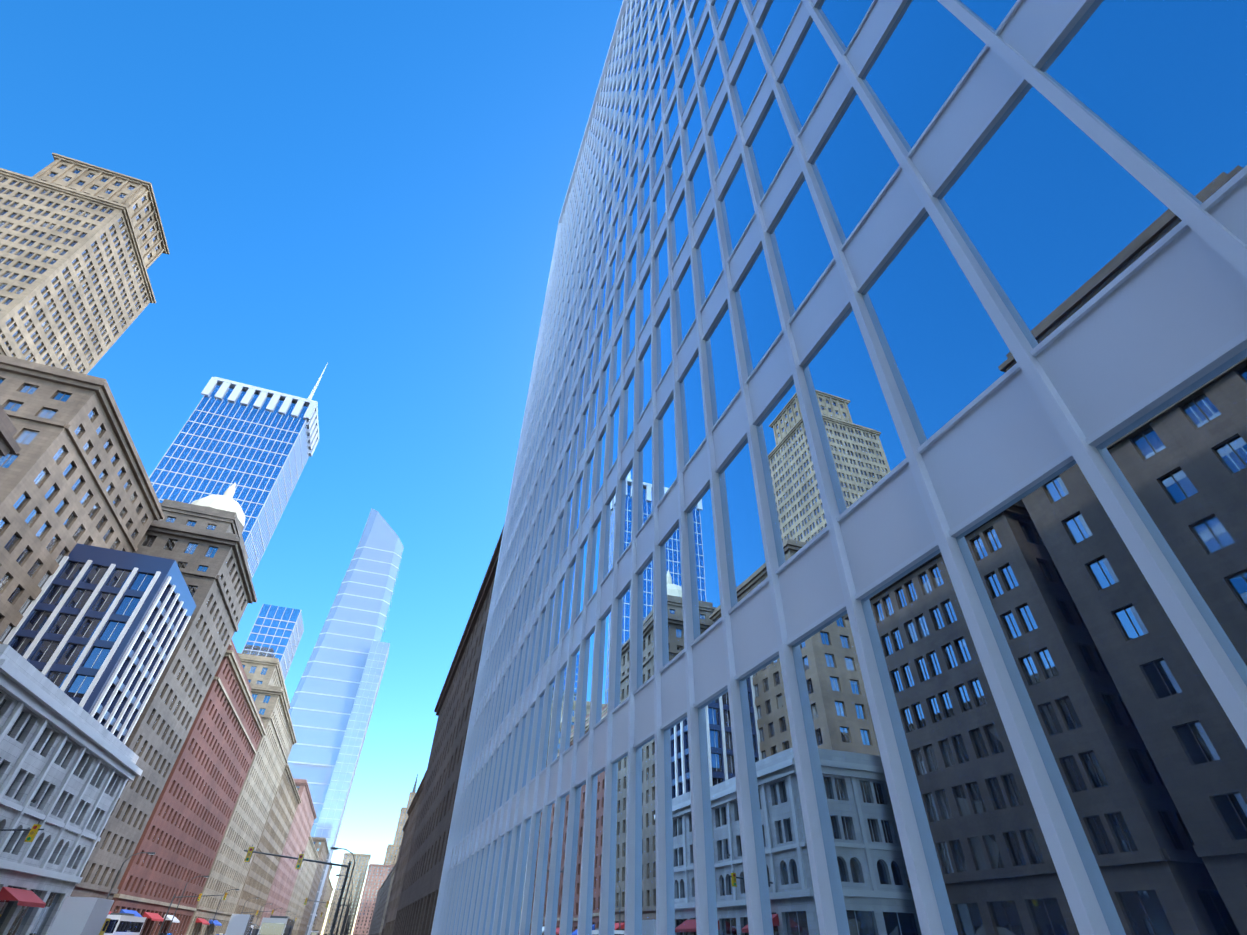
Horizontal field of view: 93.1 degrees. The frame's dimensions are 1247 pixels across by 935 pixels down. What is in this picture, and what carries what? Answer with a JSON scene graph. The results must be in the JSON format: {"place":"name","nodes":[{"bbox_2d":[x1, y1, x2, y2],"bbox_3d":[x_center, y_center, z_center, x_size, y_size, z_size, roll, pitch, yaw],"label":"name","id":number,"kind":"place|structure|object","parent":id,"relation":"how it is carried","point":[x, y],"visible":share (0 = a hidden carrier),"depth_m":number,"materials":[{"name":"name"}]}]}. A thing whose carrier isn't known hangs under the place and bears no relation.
{"place":"outdoors","nodes":[
{"label":"outdoors","id":0,"kind":"place"},
{"bbox_2d":[0,405,20,455],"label":"block","id":1,"kind":"structure","parent":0,"point":[8,442],"depth_m":47.96,"materials":[{"name":"brown stone"}]},
{"bbox_2d":[0,153,169,374],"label":"skyscraper","id":2,"kind":"structure","parent":0,"point":[83,246],"depth_m":147.09,"materials":[{"name":"beige stone"}]},
{"bbox_2d":[0,887,221,925],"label":"awnings","id":3,"kind":"object","parent":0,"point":[23,897],"visible":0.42,"depth_m":52.11,"materials":[{"name":"red fabric"}]},
{"bbox_2d":[70,499,256,899],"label":"building","id":4,"kind":"structure","parent":0,"point":[203,547],"depth_m":101.00,"materials":[{"name":"beige stone"}]},
{"bbox_2d":[191,482,245,531],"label":"dome","id":5,"kind":"structure","parent":4,"relation":"on","point":[225,501],"depth_m":118.06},
{"bbox_2d":[186,653,296,934],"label":"building","id":6,"kind":"structure","parent":0,"point":[230,867],"depth_m":174.94,"materials":[{"name":"beige stone"}]},
{"bbox_2d":[234,763,300,925],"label":"building","id":7,"kind":"structure","parent":0,"point":[272,840],"depth_m":224.17,"materials":[{"name":"beige stone"}]},
{"bbox_2d":[259,778,316,925],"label":"building","id":8,"kind":"structure","parent":0,"point":[284,880],"depth_m":289.84,"materials":[{"name":"pink stone"}]},
{"bbox_2d":[285,835,319,934],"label":"block","id":9,"kind":"structure","parent":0,"point":[303,884],"depth_m":385.49,"materials":[{"name":"beige stone"}]},
{"bbox_2d":[0,0,622,934],"label":"sky","id":10,"kind":"structure","parent":0,"point":[374,191],"materials":[{"name":"blue"}]},
{"bbox_2d":[315,878,332,934],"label":"block","id":11,"kind":"structure","parent":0,"point":[323,908],"depth_m":708.69,"materials":[{"name":"beige stone"}]},
{"bbox_2d":[323,853,370,934],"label":"building","id":12,"kind":"structure","parent":0,"point":[360,869],"depth_m":838.37,"materials":[{"name":"beige stone"}]},
{"bbox_2d":[352,864,393,934],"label":"building","id":13,"kind":"structure","parent":0,"point":[377,875],"depth_m":834.14,"materials":[{"name":"pink brick"}]},
{"bbox_2d":[381,817,408,934],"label":"block","id":14,"kind":"structure","parent":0,"point":[397,865],"depth_m":242.74,"materials":[{"name":"brown stone"}]},
{"bbox_2d":[383,770,426,934],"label":"block","id":15,"kind":"structure","parent":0,"point":[412,811],"depth_m":140.68,"materials":[{"name":"beige stone"}]},
{"bbox_2d":[392,526,503,934],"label":"building","id":16,"kind":"structure","parent":0,"point":[420,889],"depth_m":64.86,"materials":[{"name":"brown stone"}]},
{"bbox_2d":[431,0,1246,934],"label":"glass tower","id":17,"kind":"structure","parent":0,"point":[873,552],"depth_m":7.19,"materials":[{"name":"glass"}]},
{"bbox_3d":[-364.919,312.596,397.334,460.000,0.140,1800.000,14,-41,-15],"label":"pavements","id":18,"kind":"structure","parent":0,"visible":0},
{"bbox_2d":[0,821,43,841],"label":"traffic signal","id":19,"kind":"object","parent":18,"relation":"on","point":[33,832],"visible":1,"depth_m":41.47,"materials":[{"name":"yellow metal"}]},
{"bbox_2d":[0,644,142,934],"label":"building","id":20,"kind":"structure","parent":18,"relation":"on","point":[68,765],"depth_m":52.57,"materials":[{"name":"stone"}]},
{"bbox_2d":[0,355,164,643],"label":"building","id":21,"kind":"structure","parent":18,"relation":"on","point":[73,472],"depth_m":75.79,"materials":[{"name":"beige stone"}]},
{"bbox_2d":[3,543,195,743],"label":"office building","id":22,"kind":"structure","parent":18,"relation":"on","point":[96,633],"depth_m":78.46,"materials":[{"name":"blue glass"}]},
{"bbox_2d":[106,852,155,898],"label":"street lamp","id":23,"kind":"object","parent":18,"relation":"on","point":[151,853],"visible":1,"depth_m":78.67,"materials":[{"name":"grey metal"}]},
{"bbox_2d":[167,876,208,932],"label":"street lamp","id":24,"kind":"object","parent":18,"relation":"on","point":[180,900],"visible":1,"depth_m":107.99,"materials":[{"name":"grey metal"}]},
{"bbox_2d":[110,639,266,934],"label":"building","id":25,"kind":"structure","parent":18,"relation":"on","point":[182,835],"depth_m":121.31,"materials":[{"name":"red brick"}]},
{"bbox_2d":[158,892,228,934],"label":"traffic signal","id":26,"kind":"object","parent":18,"relation":"on","point":[224,898],"visible":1,"depth_m":104.47,"materials":[{"name":"grey metal"}]},
{"bbox_2d":[208,889,238,934],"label":"street lamp","id":27,"kind":"object","parent":18,"relation":"on","point":[217,909],"visible":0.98,"depth_m":139.03,"materials":[{"name":"grey metal"}]},
{"bbox_2d":[241,909,273,914],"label":"traffic signal","id":28,"kind":"object","parent":18,"relation":"on","point":[257,912],"visible":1,"depth_m":171.49,"materials":[{"name":"yellow metal"}]},
{"bbox_2d":[244,845,351,934],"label":"traffic signal","id":29,"kind":"object","parent":18,"relation":"on","point":[251,851],"visible":1,"depth_m":49.87,"materials":[{"name":"grey metal"}]},
{"bbox_2d":[297,837,332,934],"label":"block","id":30,"kind":"structure","parent":18,"relation":"on","point":[321,846],"depth_m":484.88,"materials":[{"name":"beige stone"}]},
{"bbox_2d":[304,898,349,934],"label":"traffic signal","id":31,"kind":"object","parent":18,"relation":"on","point":[305,902],"visible":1,"depth_m":114.64,"materials":[{"name":"grey metal"}]},
{"bbox_2d":[330,847,354,934],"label":"street lamp","id":32,"kind":"object","parent":18,"relation":"on","point":[334,848],"visible":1,"depth_m":69.23,"materials":[{"name":"grey metal"}]},
{"bbox_2d":[336,874,352,934],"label":"street lamp","id":33,"kind":"object","parent":18,"relation":"on","point":[347,905],"visible":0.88,"depth_m":99.93,"materials":[{"name":"grey metal"}]},
{"bbox_2d":[339,889,351,934],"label":"street lamp","id":34,"kind":"object","parent":18,"relation":"on","point":[348,910],"visible":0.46,"depth_m":131.09,"materials":[{"name":"grey metal"}]},
{"bbox_2d":[368,862,396,934],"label":"block","id":35,"kind":"structure","parent":18,"relation":"on","point":[378,911],"depth_m":576.59,"materials":[{"name":"grey stone"}]},
{"bbox_2d":[379,868,395,934],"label":"block","id":36,"kind":"structure","parent":18,"relation":"on","point":[387,900],"depth_m":381.26,"materials":[{"name":"grey concrete"}]},
{"bbox_2d":[383,792,415,864],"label":"skyscraper","id":37,"kind":"structure","parent":18,"relation":"on","point":[391,855],"depth_m":980.61,"materials":[{"name":"beige stone"}]},
{"bbox_2d":[412,774,417,792],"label":"skyscraper","id":38,"kind":"structure","parent":37,"relation":"on","point":[414,788],"depth_m":1043.70,"materials":[{"name":"blue glass"}]},
{"bbox_3d":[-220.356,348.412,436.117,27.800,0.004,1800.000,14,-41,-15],"label":"avenue","id":39,"kind":"structure","parent":0,"visible":0},
{"bbox_2d":[47,896,113,934],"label":"box truck","id":40,"kind":"object","parent":39,"relation":"on","point":[81,915],"visible":1,"depth_m":54.01,"materials":[{"name":"white metal"}]},
{"bbox_2d":[104,913,146,934],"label":"city bus","id":41,"kind":"object","parent":39,"relation":"on","point":[125,924],"visible":0.81,"depth_m":74.14,"materials":[{"name":"white metal"}]},
{"bbox_2d":[225,914,253,934],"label":"box truck","id":42,"kind":"object","parent":39,"relation":"on","point":[239,924],"visible":1,"depth_m":88.21,"materials":[{"name":"white metal"}]},
{"bbox_2d":[249,924,259,934],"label":"truck","id":43,"kind":"object","parent":39,"relation":"on","point":[254,929],"visible":0.29,"depth_m":122.48,"materials":[{"name":"white metal"}]},
{"bbox_2d":[257,916,294,934],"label":"box truck","id":44,"kind":"object","parent":39,"relation":"on","point":[277,925],"visible":1,"depth_m":64.69,"materials":[{"name":"white metal"}]},
{"bbox_2d":[310,930,319,934],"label":"vehicle","id":45,"kind":"object","parent":39,"relation":"on","point":[315,932],"visible":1,"depth_m":213.76,"materials":[{"name":"white"}]},
{"label":"ground surface","id":46,"kind":"structure","parent":0,"visible":0},
{"bbox_2d":[149,363,327,578],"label":"skyscraper","id":47,"kind":"structure","parent":46,"relation":"on","point":[257,445],"depth_m":308.97,"materials":[{"name":"blue glass"}]},
{"bbox_2d":[242,604,303,680],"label":"skyscraper","id":48,"kind":"structure","parent":46,"relation":"on","point":[276,631],"depth_m":283.74,"materials":[{"name":"blue glass"}]},
{"bbox_2d":[288,508,403,930],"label":"skyscraper","id":49,"kind":"structure","parent":46,"relation":"on","point":[326,691],"depth_m":653.74,"materials":[{"name":"blue"}]},
{"bbox_2d":[305,641,389,934],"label":"skyscraper","id":50,"kind":"structure","parent":46,"relation":"on","point":[334,805],"depth_m":594.62,"materials":[{"name":"blue"}]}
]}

